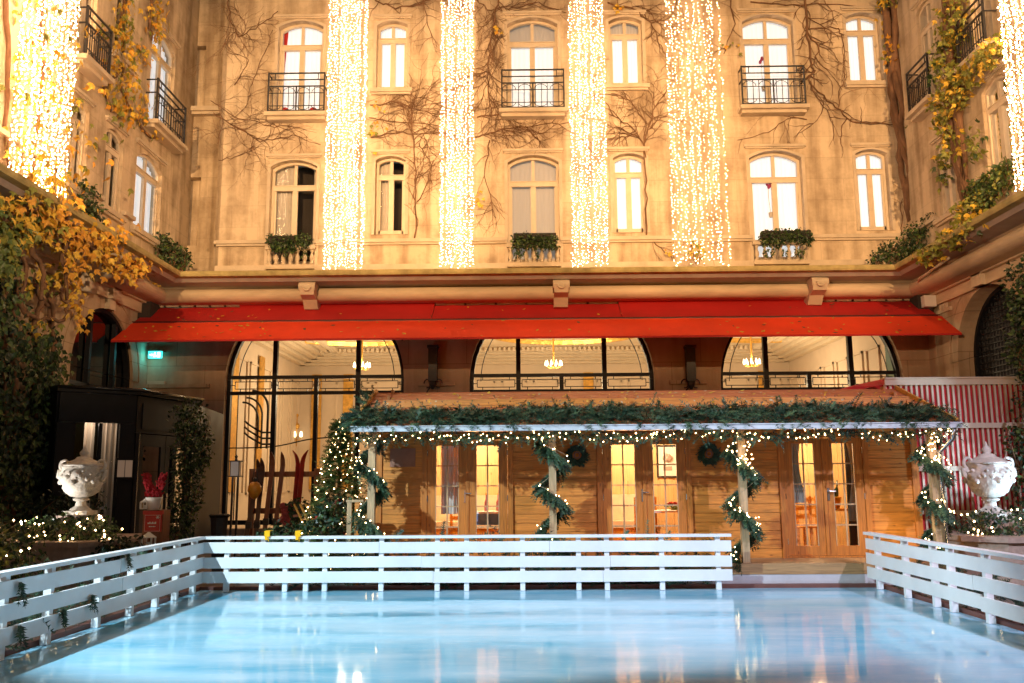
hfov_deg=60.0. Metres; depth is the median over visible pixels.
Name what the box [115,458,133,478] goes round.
menu case
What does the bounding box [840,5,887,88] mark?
window
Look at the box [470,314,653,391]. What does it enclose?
arched window
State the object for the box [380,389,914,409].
fallen leaves
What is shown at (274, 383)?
arched window
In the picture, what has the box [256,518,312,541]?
dark shrub
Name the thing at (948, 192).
window
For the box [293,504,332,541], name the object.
sledge
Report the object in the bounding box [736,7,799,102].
window
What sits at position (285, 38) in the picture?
red drape
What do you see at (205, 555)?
ground
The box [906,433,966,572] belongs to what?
post garland
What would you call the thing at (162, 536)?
wooden stand
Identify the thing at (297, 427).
wall sconce
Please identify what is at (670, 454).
picture
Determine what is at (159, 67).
window
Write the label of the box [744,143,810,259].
window
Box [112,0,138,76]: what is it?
window
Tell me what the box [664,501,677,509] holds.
flower bunch
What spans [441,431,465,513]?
curtain
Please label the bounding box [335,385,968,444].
roof garland
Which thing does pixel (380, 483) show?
post garland
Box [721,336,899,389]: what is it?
arched window
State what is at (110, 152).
window
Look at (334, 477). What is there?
christmas tree
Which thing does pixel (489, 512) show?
table
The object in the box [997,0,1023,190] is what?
light curtain
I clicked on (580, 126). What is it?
light curtain
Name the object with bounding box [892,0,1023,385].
hotel wing
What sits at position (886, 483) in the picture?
chalet
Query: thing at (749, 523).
post garland
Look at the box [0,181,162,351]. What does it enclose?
ledge vine
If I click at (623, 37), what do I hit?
window
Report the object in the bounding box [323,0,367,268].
light curtain
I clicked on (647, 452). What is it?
door
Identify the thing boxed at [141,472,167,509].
feather plant
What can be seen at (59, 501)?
dark shrub
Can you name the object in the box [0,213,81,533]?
ivy curtain
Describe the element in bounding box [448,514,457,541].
chair
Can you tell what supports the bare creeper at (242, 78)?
attached to the hotel facade
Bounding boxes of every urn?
[56,445,107,514]
[961,441,1016,516]
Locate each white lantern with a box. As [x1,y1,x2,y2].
[139,499,147,508]
[140,532,156,546]
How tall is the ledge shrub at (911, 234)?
1.436 m
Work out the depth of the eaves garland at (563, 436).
13.48 m
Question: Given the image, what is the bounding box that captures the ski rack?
[245,468,320,569]
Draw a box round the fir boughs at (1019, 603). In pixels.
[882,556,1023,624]
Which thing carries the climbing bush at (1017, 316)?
on the stone planter at (1008, 543)
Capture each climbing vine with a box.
[0,0,133,201]
[93,0,169,145]
[911,0,1011,268]
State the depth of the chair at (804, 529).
15.55 m
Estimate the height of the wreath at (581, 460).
0.415 m
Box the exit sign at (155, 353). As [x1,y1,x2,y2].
[148,350,165,357]
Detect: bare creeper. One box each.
[179,0,320,187]
[359,0,487,237]
[433,0,613,245]
[566,0,719,260]
[691,0,903,231]
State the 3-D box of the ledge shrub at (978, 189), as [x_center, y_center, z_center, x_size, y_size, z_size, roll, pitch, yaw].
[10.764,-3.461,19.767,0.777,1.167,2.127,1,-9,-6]
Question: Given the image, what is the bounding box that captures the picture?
[656,445,676,477]
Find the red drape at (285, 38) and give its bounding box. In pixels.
[284,32,288,72]
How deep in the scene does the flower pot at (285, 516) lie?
15.62 m
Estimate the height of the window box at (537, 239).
0.827 m
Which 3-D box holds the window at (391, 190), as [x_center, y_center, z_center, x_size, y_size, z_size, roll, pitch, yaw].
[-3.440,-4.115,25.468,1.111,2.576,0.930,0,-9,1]
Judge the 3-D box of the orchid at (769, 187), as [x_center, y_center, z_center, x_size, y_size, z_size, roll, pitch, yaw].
[7.321,-4.045,25.232,0.171,1.070,0.140,0,-9,1]
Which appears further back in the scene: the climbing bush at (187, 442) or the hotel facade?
the hotel facade
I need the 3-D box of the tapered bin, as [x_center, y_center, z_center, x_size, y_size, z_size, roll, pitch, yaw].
[-5.269,3.615,15.917,0.370,1.020,0.370,3,-10,-21]
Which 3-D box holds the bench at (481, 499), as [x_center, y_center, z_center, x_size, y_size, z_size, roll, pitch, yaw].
[-0.794,3.291,16.095,1.500,0.979,0.530,0,-9,1]
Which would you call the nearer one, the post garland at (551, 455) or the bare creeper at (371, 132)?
the post garland at (551, 455)
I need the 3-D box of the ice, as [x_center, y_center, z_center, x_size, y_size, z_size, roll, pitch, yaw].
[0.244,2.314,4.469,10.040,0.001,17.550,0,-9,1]
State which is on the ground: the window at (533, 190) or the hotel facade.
the hotel facade
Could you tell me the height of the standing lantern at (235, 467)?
2.127 m
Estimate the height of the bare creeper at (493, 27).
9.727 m
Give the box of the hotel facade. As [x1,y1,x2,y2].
[145,0,930,541]
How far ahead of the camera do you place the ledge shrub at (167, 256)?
24.01 m
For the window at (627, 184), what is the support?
in the hotel facade
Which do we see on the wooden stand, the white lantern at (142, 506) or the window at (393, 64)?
the white lantern at (142, 506)
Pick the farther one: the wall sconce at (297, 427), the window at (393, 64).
the wall sconce at (297, 427)
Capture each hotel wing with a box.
[0,0,199,533]
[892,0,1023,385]
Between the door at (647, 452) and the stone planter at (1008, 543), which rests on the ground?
the stone planter at (1008, 543)
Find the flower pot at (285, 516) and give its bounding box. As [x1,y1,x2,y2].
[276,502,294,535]
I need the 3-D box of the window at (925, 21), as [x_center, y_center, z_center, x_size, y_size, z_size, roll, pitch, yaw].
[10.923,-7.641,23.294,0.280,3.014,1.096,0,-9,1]
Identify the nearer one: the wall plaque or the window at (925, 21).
the window at (925, 21)
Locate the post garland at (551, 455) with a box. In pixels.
[530,438,575,555]
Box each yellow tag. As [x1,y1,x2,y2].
[264,530,272,540]
[295,530,302,540]
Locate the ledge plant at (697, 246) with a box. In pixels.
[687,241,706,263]
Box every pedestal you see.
[55,514,102,538]
[968,515,1017,533]
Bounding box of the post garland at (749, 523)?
[720,439,768,574]
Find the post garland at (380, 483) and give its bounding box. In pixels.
[346,440,392,570]
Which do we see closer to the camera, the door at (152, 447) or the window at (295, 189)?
the door at (152, 447)
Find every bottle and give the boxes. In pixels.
[484,493,488,510]
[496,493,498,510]
[834,480,838,496]
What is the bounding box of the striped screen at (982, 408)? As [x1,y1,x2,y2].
[881,376,1023,529]
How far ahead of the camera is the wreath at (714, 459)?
14.37 m
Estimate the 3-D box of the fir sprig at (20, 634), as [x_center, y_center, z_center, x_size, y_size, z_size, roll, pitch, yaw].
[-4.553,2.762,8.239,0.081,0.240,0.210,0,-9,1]
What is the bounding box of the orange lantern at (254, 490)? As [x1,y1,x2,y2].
[247,470,261,498]
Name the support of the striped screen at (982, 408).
on the ground
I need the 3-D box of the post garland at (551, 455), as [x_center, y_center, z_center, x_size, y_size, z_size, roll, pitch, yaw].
[0.620,2.515,13.545,0.710,2.204,0.692,0,-9,1]
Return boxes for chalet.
[350,386,962,584]
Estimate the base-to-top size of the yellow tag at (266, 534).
0.152 m
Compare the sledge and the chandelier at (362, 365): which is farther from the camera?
the chandelier at (362, 365)
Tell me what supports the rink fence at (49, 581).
on the ice
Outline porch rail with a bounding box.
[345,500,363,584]
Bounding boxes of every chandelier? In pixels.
[353,340,370,369]
[545,339,562,368]
[743,337,760,366]
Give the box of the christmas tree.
[295,415,366,570]
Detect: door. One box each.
[135,434,165,532]
[162,436,189,548]
[427,441,470,555]
[466,440,507,555]
[602,439,648,554]
[642,439,688,554]
[783,438,826,555]
[820,438,867,555]
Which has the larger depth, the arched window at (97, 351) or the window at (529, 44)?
the window at (529, 44)
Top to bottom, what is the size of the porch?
3.770 m
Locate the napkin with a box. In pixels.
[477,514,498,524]
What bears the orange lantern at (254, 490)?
hanging from the ski at (256, 523)
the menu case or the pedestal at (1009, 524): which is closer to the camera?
the pedestal at (1009, 524)
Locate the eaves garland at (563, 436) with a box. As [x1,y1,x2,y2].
[348,421,962,451]
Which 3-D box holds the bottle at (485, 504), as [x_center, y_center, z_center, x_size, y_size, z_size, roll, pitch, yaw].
[-0.433,2.727,15.068,0.070,0.300,0.067,0,-9,1]
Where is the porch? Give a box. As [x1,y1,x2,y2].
[22,385,223,548]
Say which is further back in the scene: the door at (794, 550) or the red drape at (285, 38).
the red drape at (285, 38)
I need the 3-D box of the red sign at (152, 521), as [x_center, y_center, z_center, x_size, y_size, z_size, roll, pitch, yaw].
[-6.023,3.017,14.889,0.330,0.345,0.060,0,-9,1]
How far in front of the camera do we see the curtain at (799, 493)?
14.58 m
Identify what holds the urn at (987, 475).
on the pedestal at (1009, 524)
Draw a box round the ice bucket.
[835,497,841,508]
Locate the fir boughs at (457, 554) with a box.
[232,519,735,589]
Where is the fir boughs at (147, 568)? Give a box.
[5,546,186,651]
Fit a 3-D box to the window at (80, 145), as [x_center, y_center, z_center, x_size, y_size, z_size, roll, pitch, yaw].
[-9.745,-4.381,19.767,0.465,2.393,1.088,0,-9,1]
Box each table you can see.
[477,510,498,513]
[655,509,677,540]
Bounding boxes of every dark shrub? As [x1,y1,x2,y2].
[14,488,108,530]
[90,534,148,561]
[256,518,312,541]
[285,497,308,534]
[298,488,352,539]
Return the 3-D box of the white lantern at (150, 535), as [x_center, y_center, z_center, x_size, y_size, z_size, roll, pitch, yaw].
[-5.804,3.170,14.173,0.234,0.250,0.234,3,-10,-23]
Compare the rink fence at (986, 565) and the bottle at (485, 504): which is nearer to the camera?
the rink fence at (986, 565)
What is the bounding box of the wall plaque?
[147,381,164,383]
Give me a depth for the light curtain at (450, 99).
24.23 m
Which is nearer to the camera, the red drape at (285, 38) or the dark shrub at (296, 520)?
the dark shrub at (296, 520)
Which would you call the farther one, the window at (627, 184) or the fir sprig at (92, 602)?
the window at (627, 184)
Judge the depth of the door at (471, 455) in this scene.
14.41 m
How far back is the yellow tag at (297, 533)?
13.01 m
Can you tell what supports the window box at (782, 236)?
attached to the hotel facade
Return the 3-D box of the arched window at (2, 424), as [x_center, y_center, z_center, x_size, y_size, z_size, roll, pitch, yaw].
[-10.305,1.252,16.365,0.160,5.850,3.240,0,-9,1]
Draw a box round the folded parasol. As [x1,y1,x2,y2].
[842,379,892,388]
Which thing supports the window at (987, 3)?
in the hotel wing at (964, 287)
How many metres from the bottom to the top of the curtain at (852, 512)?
1.600 m
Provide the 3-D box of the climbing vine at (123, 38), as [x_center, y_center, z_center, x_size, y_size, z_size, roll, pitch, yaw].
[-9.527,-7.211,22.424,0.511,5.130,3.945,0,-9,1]
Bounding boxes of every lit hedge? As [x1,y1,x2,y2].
[0,516,47,596]
[17,512,122,540]
[956,506,1023,535]
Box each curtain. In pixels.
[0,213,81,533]
[8,0,79,197]
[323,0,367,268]
[440,0,473,267]
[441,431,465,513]
[568,0,608,265]
[665,0,730,265]
[792,444,803,502]
[846,443,856,520]
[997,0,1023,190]
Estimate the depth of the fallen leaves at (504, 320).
22.95 m
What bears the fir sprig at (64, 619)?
attached to the rink fence at (49, 581)
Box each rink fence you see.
[0,536,204,660]
[202,533,732,591]
[863,532,1023,623]
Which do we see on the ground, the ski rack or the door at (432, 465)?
the ski rack
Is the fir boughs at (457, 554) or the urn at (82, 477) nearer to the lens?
the fir boughs at (457, 554)
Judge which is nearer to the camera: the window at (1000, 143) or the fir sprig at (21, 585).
the fir sprig at (21, 585)
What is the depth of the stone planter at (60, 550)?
13.53 m
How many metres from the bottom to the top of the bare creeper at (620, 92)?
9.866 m
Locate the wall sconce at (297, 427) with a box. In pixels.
[294,414,302,445]
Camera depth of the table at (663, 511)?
14.80 m
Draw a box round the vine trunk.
[875,0,910,222]
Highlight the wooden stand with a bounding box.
[142,510,170,569]
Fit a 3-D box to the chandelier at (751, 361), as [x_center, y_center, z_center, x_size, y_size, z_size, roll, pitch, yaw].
[7.867,0.266,29.188,0.591,1.136,0.556,0,-9,1]
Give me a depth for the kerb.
13.11 m
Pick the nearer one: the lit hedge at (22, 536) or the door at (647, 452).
the lit hedge at (22, 536)
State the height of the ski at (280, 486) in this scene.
2.127 m
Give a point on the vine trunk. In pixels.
(888, 8)
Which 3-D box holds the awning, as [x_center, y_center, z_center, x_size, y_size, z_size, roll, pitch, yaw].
[0.550,-0.593,23.381,21.345,1.400,2.065,0,-9,1]
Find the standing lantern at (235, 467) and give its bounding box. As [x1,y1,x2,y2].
[227,454,243,556]
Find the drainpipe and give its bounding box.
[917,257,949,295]
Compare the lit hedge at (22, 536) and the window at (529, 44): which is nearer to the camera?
the lit hedge at (22, 536)
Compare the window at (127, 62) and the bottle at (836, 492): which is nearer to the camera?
the bottle at (836, 492)
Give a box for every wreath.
[565,443,590,466]
[696,442,720,467]
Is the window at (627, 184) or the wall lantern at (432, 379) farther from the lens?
the window at (627, 184)
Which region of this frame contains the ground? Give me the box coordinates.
[7,553,1023,645]
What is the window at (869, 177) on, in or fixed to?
in the hotel facade
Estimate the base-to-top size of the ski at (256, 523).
2.019 m
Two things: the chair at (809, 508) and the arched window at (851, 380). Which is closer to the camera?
the chair at (809, 508)
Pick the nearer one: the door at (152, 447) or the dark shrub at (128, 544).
the dark shrub at (128, 544)
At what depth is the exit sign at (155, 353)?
24.26 m
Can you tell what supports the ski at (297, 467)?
on the ground
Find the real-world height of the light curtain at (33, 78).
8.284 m
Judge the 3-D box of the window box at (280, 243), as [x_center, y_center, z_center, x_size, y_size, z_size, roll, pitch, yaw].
[-6.205,-2.682,24.661,1.344,0.842,0.537,0,-9,1]
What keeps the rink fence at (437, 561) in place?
on the ice
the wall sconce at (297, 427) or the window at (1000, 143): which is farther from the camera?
the wall sconce at (297, 427)
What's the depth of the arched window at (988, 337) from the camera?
21.75 m
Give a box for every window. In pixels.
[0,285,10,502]
[63,84,96,202]
[69,308,129,387]
[76,0,93,52]
[98,115,129,224]
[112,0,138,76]
[130,137,167,250]
[148,14,180,126]
[222,340,403,524]
[264,153,321,264]
[273,14,327,109]
[369,14,411,94]
[371,149,409,234]
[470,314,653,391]
[502,10,561,106]
[503,148,562,262]
[604,10,649,90]
[608,146,649,232]
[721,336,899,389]
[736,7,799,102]
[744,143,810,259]
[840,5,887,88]
[850,142,895,230]
[910,0,936,95]
[928,129,959,227]
[973,0,993,43]
[974,58,1018,199]
[974,286,1023,385]
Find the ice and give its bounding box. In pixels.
[0,587,1023,682]
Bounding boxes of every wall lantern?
[424,345,442,391]
[681,345,699,389]
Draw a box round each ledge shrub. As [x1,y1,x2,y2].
[68,178,108,224]
[152,231,194,270]
[865,212,935,264]
[961,155,1023,214]
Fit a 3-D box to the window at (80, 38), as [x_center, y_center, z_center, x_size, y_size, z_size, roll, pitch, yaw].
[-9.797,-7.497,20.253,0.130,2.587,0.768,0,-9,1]
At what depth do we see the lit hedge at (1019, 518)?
13.86 m
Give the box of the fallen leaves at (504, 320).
[124,303,940,339]
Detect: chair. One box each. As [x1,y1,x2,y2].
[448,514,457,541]
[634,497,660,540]
[795,496,816,545]
[795,496,817,545]
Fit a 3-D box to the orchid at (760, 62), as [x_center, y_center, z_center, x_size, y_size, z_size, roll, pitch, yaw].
[7.280,-7.790,25.809,0.164,1.070,0.130,3,-9,-21]
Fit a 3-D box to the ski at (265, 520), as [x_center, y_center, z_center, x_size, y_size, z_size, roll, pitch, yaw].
[-4.466,3.082,16.188,0.122,2.127,0.297,-3,-9,15]
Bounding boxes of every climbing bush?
[163,397,214,540]
[997,254,1023,524]
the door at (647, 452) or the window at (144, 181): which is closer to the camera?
the door at (647, 452)
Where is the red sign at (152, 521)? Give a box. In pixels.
[143,511,163,531]
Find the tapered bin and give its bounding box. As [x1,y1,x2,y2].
[209,514,229,571]
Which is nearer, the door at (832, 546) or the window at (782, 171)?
the door at (832, 546)
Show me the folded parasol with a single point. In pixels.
(877, 384)
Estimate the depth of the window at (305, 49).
26.03 m
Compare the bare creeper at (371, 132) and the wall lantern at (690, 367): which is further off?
the bare creeper at (371, 132)
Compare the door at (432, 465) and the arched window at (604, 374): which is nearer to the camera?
the door at (432, 465)
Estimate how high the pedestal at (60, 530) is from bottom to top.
0.372 m
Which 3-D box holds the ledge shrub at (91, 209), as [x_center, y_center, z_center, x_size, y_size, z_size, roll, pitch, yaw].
[-9.646,-3.003,19.986,0.960,1.263,1.442,-4,-10,23]
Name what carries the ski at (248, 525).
on the ground
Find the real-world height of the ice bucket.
0.200 m
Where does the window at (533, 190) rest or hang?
in the hotel facade
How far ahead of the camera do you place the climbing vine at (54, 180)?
17.44 m
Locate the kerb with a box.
[4,583,1023,656]
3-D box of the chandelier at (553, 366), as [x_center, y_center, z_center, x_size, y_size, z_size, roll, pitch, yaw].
[1.367,0.322,29.281,0.591,1.140,0.556,0,-9,1]
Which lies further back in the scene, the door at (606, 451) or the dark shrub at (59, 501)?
the dark shrub at (59, 501)
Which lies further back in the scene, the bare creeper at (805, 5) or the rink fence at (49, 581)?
the bare creeper at (805, 5)
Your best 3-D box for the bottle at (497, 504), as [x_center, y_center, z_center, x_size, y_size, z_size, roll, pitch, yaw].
[-0.233,2.726,15.066,0.070,0.300,0.067,0,-9,1]
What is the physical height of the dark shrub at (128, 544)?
0.501 m
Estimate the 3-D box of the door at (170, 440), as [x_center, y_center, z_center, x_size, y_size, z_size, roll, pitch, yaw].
[-7.513,3.425,19.806,0.100,2.580,0.933,-2,-9,12]
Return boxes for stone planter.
[1,533,147,591]
[924,530,1023,585]
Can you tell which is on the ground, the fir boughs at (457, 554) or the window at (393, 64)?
the fir boughs at (457, 554)
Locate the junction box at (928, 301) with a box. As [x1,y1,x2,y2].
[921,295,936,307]
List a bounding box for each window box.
[264,230,312,258]
[510,231,559,259]
[757,226,814,258]
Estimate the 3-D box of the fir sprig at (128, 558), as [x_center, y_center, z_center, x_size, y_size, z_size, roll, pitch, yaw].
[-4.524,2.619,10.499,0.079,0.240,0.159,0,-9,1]
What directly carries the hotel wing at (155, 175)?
on the ground
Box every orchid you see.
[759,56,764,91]
[766,184,771,217]
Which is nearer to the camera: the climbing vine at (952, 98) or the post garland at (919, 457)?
the post garland at (919, 457)
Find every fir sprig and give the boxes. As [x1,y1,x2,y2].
[14,625,29,649]
[16,582,28,606]
[59,609,68,630]
[88,595,97,613]
[126,553,133,571]
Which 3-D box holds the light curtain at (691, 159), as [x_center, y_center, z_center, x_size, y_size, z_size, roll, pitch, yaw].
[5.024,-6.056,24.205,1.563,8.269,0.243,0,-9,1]
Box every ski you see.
[238,459,260,570]
[251,458,264,570]
[258,452,274,570]
[268,452,284,570]
[291,450,307,570]
[292,450,299,535]
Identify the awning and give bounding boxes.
[111,295,961,342]

